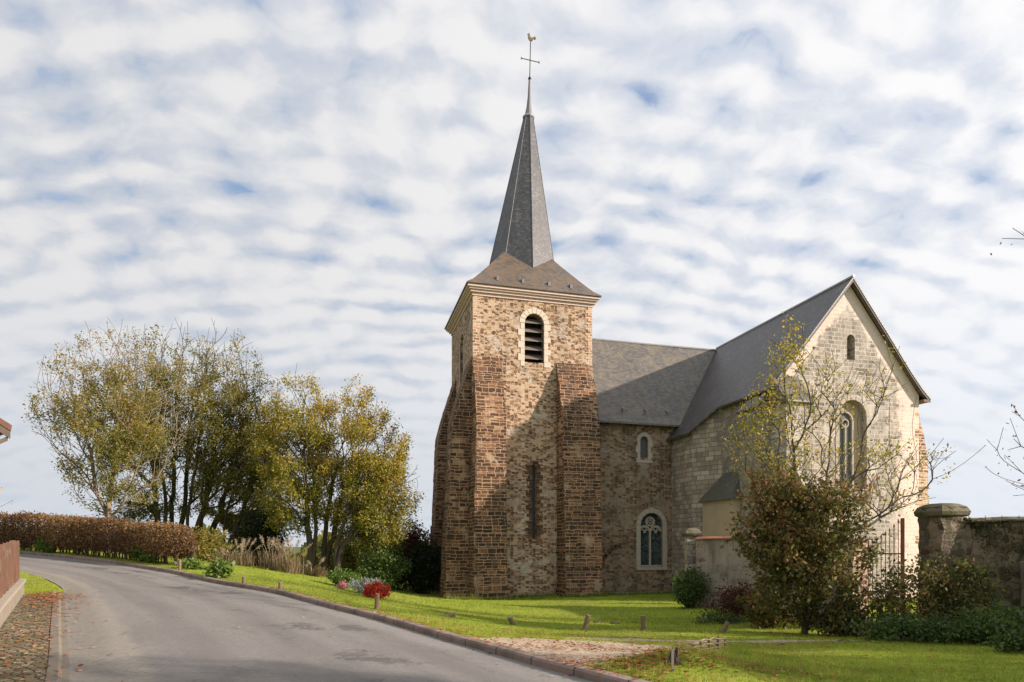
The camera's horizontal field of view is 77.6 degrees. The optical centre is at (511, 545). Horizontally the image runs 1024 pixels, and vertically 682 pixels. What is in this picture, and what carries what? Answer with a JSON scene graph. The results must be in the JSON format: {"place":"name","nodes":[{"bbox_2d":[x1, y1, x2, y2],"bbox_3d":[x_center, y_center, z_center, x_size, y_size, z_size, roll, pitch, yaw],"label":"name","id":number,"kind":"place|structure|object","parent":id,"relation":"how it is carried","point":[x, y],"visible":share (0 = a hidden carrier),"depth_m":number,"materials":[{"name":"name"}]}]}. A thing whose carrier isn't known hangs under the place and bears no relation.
{"place":"outdoors","nodes":[
{"label":"outdoors","id":0,"kind":"place"},
{"bbox_2d":[0,592,52,681],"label":"pavement","id":1,"kind":"structure","parent":0,"point":[17,648],"depth_m":9.97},
{"bbox_2d":[207,544,244,564],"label":"feather grass","id":2,"kind":"object","parent":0,"point":[224,558],"depth_m":27.91,"materials":[{"name":"plant"}]},
{"bbox_2d":[229,538,263,565],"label":"feather grass","id":3,"kind":"object","parent":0,"point":[242,558],"depth_m":29.87,"materials":[{"name":"plant"}]},
{"bbox_2d":[252,535,293,569],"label":"feather grass","id":4,"kind":"object","parent":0,"point":[268,562],"depth_m":30.68,"materials":[{"name":"plant"}]},
{"bbox_2d":[273,539,312,573],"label":"feather grass","id":5,"kind":"object","parent":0,"point":[295,565],"depth_m":29.71,"materials":[{"name":"plant"}]},
{"bbox_2d":[19,554,593,681],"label":"road","id":6,"kind":"structure","parent":0,"point":[266,637],"depth_m":10.45,"materials":[{"name":"grey asphalt"}]},
{"bbox_2d":[301,556,330,576],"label":"feather grass","id":7,"kind":"object","parent":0,"point":[316,573],"depth_m":30.65,"materials":[{"name":"plant"}]},
{"bbox_2d":[0,0,1023,546],"label":"sky","id":8,"kind":"structure","parent":0,"point":[324,182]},
{"bbox_2d":[19,547,1023,681],"bbox_3d":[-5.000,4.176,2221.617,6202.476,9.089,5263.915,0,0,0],"label":"ground","id":9,"kind":"structure","parent":0,"point":[575,654],"depth_m":13.67,"materials":[{"name":"green plant"}]},
{"bbox_2d":[0,418,11,443],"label":"house","id":10,"kind":"structure","parent":9,"relation":"on","point":[5,428],"depth_m":16.00,"materials":[{"name":"tile"}]},
{"bbox_2d":[0,578,25,626],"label":"wall","id":11,"kind":"structure","parent":9,"relation":"on","point":[11,598],"depth_m":13.07,"materials":[{"name":"concrete"}]},
{"bbox_2d":[0,540,18,597],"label":"wooden fence","id":12,"kind":"object","parent":11,"relation":"on","point":[9,564],"visible":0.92,"depth_m":13.50,"materials":[{"name":"wood"}]},
{"bbox_2d":[27,536,59,552],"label":"leafy plant","id":13,"kind":"object","parent":9,"relation":"on","point":[40,545],"visible":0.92,"depth_m":28.14,"materials":[{"name":"green plant"}]},
{"bbox_2d":[45,591,69,681],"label":"gutter","id":14,"kind":"object","parent":9,"relation":"on","point":[59,649],"visible":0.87,"depth_m":9.52,"materials":[{"name":"concrete"}]},
{"bbox_2d":[0,510,198,565],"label":"hedge","id":15,"kind":"object","parent":9,"relation":"on","point":[96,527],"visible":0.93,"depth_m":26.36,"materials":[{"name":"brown plant"}]},
{"bbox_2d":[21,317,196,552],"bbox_3d":[-20.721,-5.711,32.908,8.229,12.378,5.709,0,0,14],"label":"tree","id":16,"kind":"object","parent":9,"relation":"on","point":[119,444],"visible":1,"depth_m":32.42,"materials":[{"name":"green plant"}]},
{"bbox_2d":[66,325,198,542],"bbox_3d":[-23.146,-6.318,39.013,7.786,14.504,5.076,0,0,0],"label":"tree","id":17,"kind":"object","parent":9,"relation":"on","point":[155,514],"visible":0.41,"depth_m":38.75,"materials":[{"name":"green plant"}]},
{"bbox_2d":[126,542,146,560],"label":"leafy plant","id":18,"kind":"object","parent":9,"relation":"on","point":[136,555],"visible":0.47,"depth_m":25.03,"materials":[{"name":"green plant"}]},
{"bbox_2d":[137,547,162,562],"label":"leafy plant","id":19,"kind":"object","parent":9,"relation":"on","point":[151,559],"visible":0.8,"depth_m":24.64,"materials":[{"name":"green plant"}]},
{"bbox_2d":[178,559,180,570],"bbox_3d":[-11.804,0.821,22.597,0.113,0.675,0.112,2,2,-5],"label":"wooden post","id":20,"kind":"object","parent":9,"relation":"on","point":[179,564],"visible":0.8,"depth_m":22.55,"materials":[{"name":"brown wood"}]},
{"bbox_2d":[133,317,246,556],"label":"tree","id":21,"kind":"object","parent":9,"relation":"on","point":[173,476],"visible":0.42,"depth_m":40.62,"materials":[{"name":"green plant"}]},
{"bbox_2d":[174,557,205,569],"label":"leafy plant","id":22,"kind":"object","parent":9,"relation":"on","point":[189,563],"visible":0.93,"depth_m":23.32,"materials":[{"name":"green plant"}]},
{"bbox_2d":[189,525,233,561],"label":"shrub","id":23,"kind":"object","parent":9,"relation":"on","point":[202,551],"visible":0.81,"depth_m":29.86,"materials":[{"name":"yellow plant"}]},
{"bbox_2d":[5,523,429,578],"bbox_3d":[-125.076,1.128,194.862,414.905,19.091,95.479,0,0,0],"label":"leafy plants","id":24,"kind":"object","parent":9,"relation":"on","point":[318,547],"depth_m":155.38,"materials":[{"name":"green plant"}]},
{"bbox_2d":[201,557,234,579],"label":"leafy plant","id":25,"kind":"object","parent":9,"relation":"on","point":[216,568],"visible":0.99,"depth_m":21.13,"materials":[{"name":"green plant"}]},
{"bbox_2d":[162,318,283,557],"bbox_3d":[-18.185,-6.493,39.898,7.615,15.280,5.065,0,0,0],"label":"tree","id":26,"kind":"object","parent":9,"relation":"on","point":[207,470],"visible":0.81,"depth_m":39.45,"materials":[{"name":"green plant"}]},
{"bbox_2d":[200,377,299,560],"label":"tree","id":27,"kind":"object","parent":9,"relation":"on","point":[230,520],"visible":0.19,"depth_m":41.58,"materials":[{"name":"green plant"}]},
{"bbox_2d":[229,504,290,566],"bbox_3d":[-15.010,-0.473,38.088,3.347,4.215,3.087,0,0,30],"label":"shrub","id":28,"kind":"object","parent":9,"relation":"on","point":[253,529],"visible":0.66,"depth_m":37.59,"materials":[{"name":"green plant"}]},
{"bbox_2d":[223,412,301,566],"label":"tree","id":29,"kind":"object","parent":9,"relation":"on","point":[246,497],"visible":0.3,"depth_m":39.56,"materials":[{"name":"green plant"}]},
{"bbox_2d":[244,366,347,572],"bbox_3d":[-12.276,-4.183,36.016,5.499,12.010,4.044,0,0,0],"label":"tree","id":30,"kind":"object","parent":9,"relation":"on","point":[293,491],"visible":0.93,"depth_m":35.73,"materials":[{"name":"green plant"}]},
{"bbox_2d":[19,551,650,681],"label":"kerb","id":31,"kind":"structure","parent":9,"relation":"on","point":[579,670],"depth_m":11.71,"materials":[{"name":"concrete"}]},
{"bbox_2d":[336,580,349,589],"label":"flower clump","id":32,"kind":"object","parent":9,"relation":"on","point":[342,584],"visible":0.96,"depth_m":23.13,"materials":[{"name":"pink plant"}]},
{"bbox_2d":[316,532,371,579],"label":"shrub","id":33,"kind":"object","parent":9,"relation":"on","point":[348,555],"visible":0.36,"depth_m":41.41,"materials":[{"name":"green plant"}]},
{"bbox_2d":[326,567,361,586],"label":"shrub","id":34,"kind":"object","parent":9,"relation":"on","point":[338,574],"visible":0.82,"depth_m":24.62,"materials":[{"name":"green plant"}]},
{"bbox_2d":[291,373,409,576],"bbox_3d":[-9.206,-4.021,36.961,6.740,12.111,4.624,0,0,0],"label":"tree","id":35,"kind":"object","parent":9,"relation":"on","point":[335,520],"visible":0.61,"depth_m":36.68,"materials":[{"name":"green plant"}]},
{"bbox_2d":[347,576,387,593],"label":"flower bush","id":36,"kind":"object","parent":9,"relation":"on","point":[356,585],"visible":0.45,"depth_m":22.74,"materials":[{"name":"white plant"}]},
{"bbox_2d":[344,479,402,578],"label":"tree","id":37,"kind":"object","parent":9,"relation":"on","point":[370,541],"visible":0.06,"depth_m":37.97,"materials":[{"name":"green plant"}]},
{"bbox_2d":[374,593,379,609],"bbox_3d":[-3.403,1.526,16.001,0.123,0.656,0.122,4,-1,-8],"label":"wooden post","id":38,"kind":"object","parent":9,"relation":"on","point":[377,600],"visible":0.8,"depth_m":15.95,"materials":[{"name":"brown wood"}]},
{"bbox_2d":[362,580,392,599],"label":"flower bush","id":39,"kind":"object","parent":9,"relation":"on","point":[372,590],"visible":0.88,"depth_m":20.85,"materials":[{"name":"red plant"}]},
{"bbox_2d":[333,413,425,577],"bbox_3d":[-7.322,-2.655,35.430,5.408,9.416,3.533,0,0,0],"label":"tree","id":40,"kind":"object","parent":9,"relation":"on","point":[372,514],"visible":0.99,"depth_m":35.22,"materials":[{"name":"green plant"}]},
{"bbox_2d":[351,528,411,590],"bbox_3d":[-7.281,0.793,36.145,3.507,3.694,3.090,0,0,0],"label":"shrub","id":41,"kind":"object","parent":9,"relation":"on","point":[379,573],"visible":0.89,"depth_m":35.72,"materials":[{"name":"green plant"}]},
{"bbox_2d":[374,540,409,589],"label":"shrub","id":42,"kind":"object","parent":9,"relation":"on","point":[400,582],"visible":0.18,"depth_m":39.83,"materials":[{"name":"green plant"}]},
{"bbox_2d":[394,517,432,589],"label":"shrub","id":43,"kind":"object","parent":9,"relation":"on","point":[413,534],"visible":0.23,"depth_m":41.47,"materials":[{"name":"green plant"}]},
{"bbox_2d":[401,535,441,593],"bbox_3d":[-5.367,1.235,38.983,2.705,3.744,2.557,0,0,36],"label":"shrub","id":44,"kind":"object","parent":9,"relation":"on","point":[424,569],"visible":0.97,"depth_m":38.67,"materials":[{"name":"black plant"}]},
{"bbox_2d":[441,612,454,616],"bbox_3d":[-1.647,1.802,16.343,0.367,0.123,0.122,-9,2,-21],"label":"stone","id":45,"kind":"object","parent":9,"relation":"on","point":[450,614],"visible":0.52,"depth_m":16.31,"materials":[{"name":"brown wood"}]},
{"bbox_2d":[0,584,1020,681],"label":"fallen leaves","id":46,"kind":"object","parent":9,"relation":"on","point":[477,637],"visible":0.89,"depth_m":10.15,"materials":[{"name":"brown plant"}]},
{"bbox_2d":[508,616,515,624],"bbox_3d":[0.025,2.041,16.401,0.133,0.497,0.132,-25,16,-14],"label":"wooden post","id":47,"kind":"object","parent":9,"relation":"on","point":[511,619],"visible":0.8,"depth_m":16.32,"materials":[{"name":"brown wood"}]},
{"bbox_2d":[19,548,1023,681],"bbox_3d":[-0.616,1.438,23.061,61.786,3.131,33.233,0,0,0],"label":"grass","id":48,"kind":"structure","parent":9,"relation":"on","point":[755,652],"depth_m":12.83,"materials":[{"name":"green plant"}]},
{"bbox_2d":[582,614,590,630],"bbox_3d":[1.809,2.027,15.798,0.127,0.656,0.126,16,2,-11],"label":"wooden post","id":49,"kind":"object","parent":9,"relation":"on","point":[586,622],"visible":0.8,"depth_m":15.74,"materials":[{"name":"brown wood"}]},
{"bbox_2d":[641,615,645,630],"bbox_3d":[3.252,2.043,15.800,0.123,0.626,0.122,0,0,-13],"label":"wooden post","id":50,"kind":"object","parent":9,"relation":"on","point":[643,624],"visible":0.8,"depth_m":15.75,"materials":[{"name":"brown wood"}]},
{"bbox_2d":[671,649,673,671],"bbox_3d":[1.942,1.413,7.700,0.030,0.330,0.024,0,0,0],"label":"stake","id":51,"kind":"object","parent":9,"relation":"on","point":[672,660],"visible":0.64,"depth_m":7.69,"materials":[{"name":"grey wood"}]},
{"bbox_2d":[667,647,682,665],"bbox_3d":[2.049,1.403,8.009,0.288,0.258,0.287,0,0,-17],"label":"tree stump","id":52,"kind":"object","parent":9,"relation":"on","point":[676,657],"visible":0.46,"depth_m":7.99,"materials":[{"name":"grey wood"}]},
{"bbox_2d":[668,571,683,603],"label":"shrub","id":53,"kind":"object","parent":9,"relation":"on","point":[674,581],"visible":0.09,"depth_m":30.02,"materials":[{"name":"green plant"}]},
{"bbox_2d":[430,33,930,598],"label":"church","id":54,"kind":"structure","parent":9,"relation":"on","point":[570,455],"depth_m":36.68,"materials":[{"name":"stone"}]},
{"bbox_2d":[525,317,542,362],"bbox_3d":[1.196,-12.050,37.314,1.260,2.940,0.540,0,0,-15],"label":"belfry window","id":55,"kind":"structure","parent":54,"relation":"in","point":[533,330],"depth_m":37.44,"materials":[{"name":"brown wood"}]},
{"bbox_2d":[636,508,667,569],"bbox_3d":[8.603,-0.424,39.537,2.110,3.848,0.460,0,0,-15],"label":"gothic window","id":56,"kind":"structure","parent":54,"relation":"in","point":[648,529],"depth_m":39.59,"materials":[{"name":"stone"}]},
{"bbox_2d":[839,411,853,487],"bbox_3d":[17.390,-5.055,33.312,1.025,4.050,0.188,0,0,-15],"label":"gable window","id":57,"kind":"structure","parent":54,"relation":"in","point":[848,432],"depth_m":33.33,"materials":[{"name":"grey glass"}]},
{"bbox_2d":[669,562,711,608],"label":"shrub","id":58,"kind":"object","parent":9,"relation":"on","point":[686,587],"visible":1,"depth_m":26.03,"materials":[{"name":"green plant"}]},
{"bbox_2d":[682,528,701,607],"bbox_3d":[7.720,1.153,27.350,0.680,3.845,0.680,0,0,0],"label":"wall stub","id":59,"kind":"object","parent":9,"relation":"on","point":[690,535],"depth_m":27.10,"materials":[{"name":"stone"}]},
{"bbox_2d":[674,637,726,650],"bbox_3d":[2.868,1.571,9.653,1.234,0.328,0.073,0,0,-36],"label":"wattle edging","id":60,"kind":"object","parent":9,"relation":"on","point":[718,641],"visible":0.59,"depth_m":9.73,"materials":[{"name":"brown wicker"}]},
{"bbox_2d":[720,621,728,632],"bbox_3d":[5.235,2.128,15.804,0.113,0.555,0.112,30,-8,0],"label":"wooden post","id":61,"kind":"object","parent":9,"relation":"on","point":[724,627],"visible":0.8,"depth_m":15.78,"materials":[{"name":"brown wood"}]},
{"bbox_2d":[691,608,759,623],"bbox_3d":[6.255,2.119,19.008,1.923,0.561,1.654,0,0,0],"label":"weed patch","id":62,"kind":"object","parent":9,"relation":"on","point":[719,619],"visible":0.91,"depth_m":18.84,"materials":[{"name":"green plant"}]},
{"bbox_2d":[697,579,759,619],"bbox_3d":[7.240,1.751,20.558,2.111,1.407,2.106,0,0,-41],"label":"shrub","id":63,"kind":"object","parent":9,"relation":"on","point":[728,603],"visible":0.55,"depth_m":20.24,"materials":[{"name":"red plant"}]},
{"bbox_2d":[735,584,799,629],"bbox_3d":[7.130,1.651,17.474,1.834,1.443,1.644,0,0,0],"label":"shrub","id":64,"kind":"object","parent":9,"relation":"on","point":[766,621],"visible":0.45,"depth_m":17.36,"materials":[{"name":"green plant"}]},
{"bbox_2d":[695,536,851,627],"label":"churchyard wall","id":65,"kind":"structure","parent":9,"relation":"on","point":[715,562],"depth_m":25.82,"materials":[{"name":"stone"}]},
{"bbox_2d":[719,459,896,634],"bbox_3d":[7.157,0.043,15.769,3.990,4.450,3.154,0,0,0],"label":"bushy tree","id":66,"kind":"object","parent":9,"relation":"on","point":[796,544],"visible":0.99,"depth_m":15.40,"materials":[{"name":"green plant"}]},
{"bbox_2d":[803,593,881,636],"bbox_3d":[7.881,1.661,15.201,1.598,1.182,1.485,0,0,0],"label":"shrub","id":67,"kind":"object","parent":9,"relation":"on","point":[839,616],"visible":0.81,"depth_m":14.97,"materials":[{"name":"green plant"}]},
{"bbox_2d":[721,307,985,626],"bbox_3d":[9.284,-2.211,18.654,6.567,9.276,4.517,0,0,0],"label":"sparse tree","id":68,"kind":"object","parent":9,"relation":"on","point":[792,447],"visible":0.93,"depth_m":18.36,"materials":[{"name":"green plant"}]},
{"bbox_2d":[843,540,867,625],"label":"gate pier","id":69,"kind":"structure","parent":9,"relation":"on","point":[862,571],"depth_m":17.16,"materials":[{"name":"grey stone"}]},
{"bbox_2d":[867,518,904,615],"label":"iron gate","id":70,"kind":"structure","parent":9,"relation":"on","point":[902,537],"depth_m":17.45,"materials":[{"name":"brown metal"}]},
{"bbox_2d":[843,607,946,641],"bbox_3d":[8.124,1.672,13.181,2.073,0.776,1.612,0,0,0],"label":"weed patch","id":71,"kind":"object","parent":9,"relation":"on","point":[890,628],"visible":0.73,"depth_m":13.10,"materials":[{"name":"green plant"}]},
{"bbox_2d":[859,553,971,633],"bbox_3d":[9.377,1.174,14.838,2.300,2.044,2.230,0,0,41],"label":"shrub","id":72,"kind":"object","parent":9,"relation":"on","point":[925,582],"visible":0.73,"depth_m":14.63,"materials":[{"name":"green plant"}]},
{"bbox_2d":[914,503,970,632],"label":"gate pier","id":73,"kind":"structure","parent":9,"relation":"on","point":[943,529],"depth_m":16.97,"materials":[{"name":"grey stone"}]},
{"bbox_2d":[900,606,1007,645],"bbox_3d":[8.800,1.621,12.688,2.016,0.818,1.634,0,0,-28],"label":"weed patch","id":74,"kind":"object","parent":9,"relation":"on","point":[944,628],"visible":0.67,"depth_m":12.49,"materials":[{"name":"green plant"}]},
{"bbox_2d":[911,550,1010,634],"bbox_3d":[10.334,1.136,14.616,1.902,2.109,1.619,0,0,-28],"label":"shrub","id":75,"kind":"object","parent":9,"relation":"on","point":[983,590],"visible":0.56,"depth_m":14.38,"materials":[{"name":"green plant"}]},
{"bbox_2d":[945,597,1023,644],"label":"weed patch","id":76,"kind":"object","parent":9,"relation":"on","point":[980,620],"visible":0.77,"depth_m":11.95,"materials":[{"name":"green plant"}]},
{"bbox_2d":[961,517,1023,632],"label":"boundary wall","id":77,"kind":"structure","parent":9,"relation":"on","point":[1013,590],"depth_m":16.81,"materials":[{"name":"grey stone"}]},
{"bbox_2d":[960,515,1023,607],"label":"creeper","id":78,"kind":"object","parent":77,"relation":"attached to","point":[984,527],"visible":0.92,"depth_m":16.77,"materials":[{"name":"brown plant"}]},
{"bbox_2d":[982,619,1023,653],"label":"weed patch","id":79,"kind":"object","parent":9,"relation":"on","point":[1011,639],"visible":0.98,"depth_m":10.55,"materials":[{"name":"green plant"}]},
{"bbox_2d":[984,404,1023,495],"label":"bare tree","id":80,"kind":"object","parent":9,"relation":"on","point":[1014,412],"visible":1,"depth_m":18.21,"materials":[{"name":"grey plant"}]},
{"bbox_2d":[990,228,1023,254],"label":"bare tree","id":81,"kind":"object","parent":9,"relation":"on","point":[1010,238],"visible":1,"depth_m":14.36,"materials":[{"name":"grey plant"}]},
{"bbox_2d":[1020,561,1023,620],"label":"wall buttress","id":82,"kind":"structure","parent":9,"relation":"on","point":[1022,579],"depth_m":16.27,"materials":[{"name":"grey stone"}]}
]}

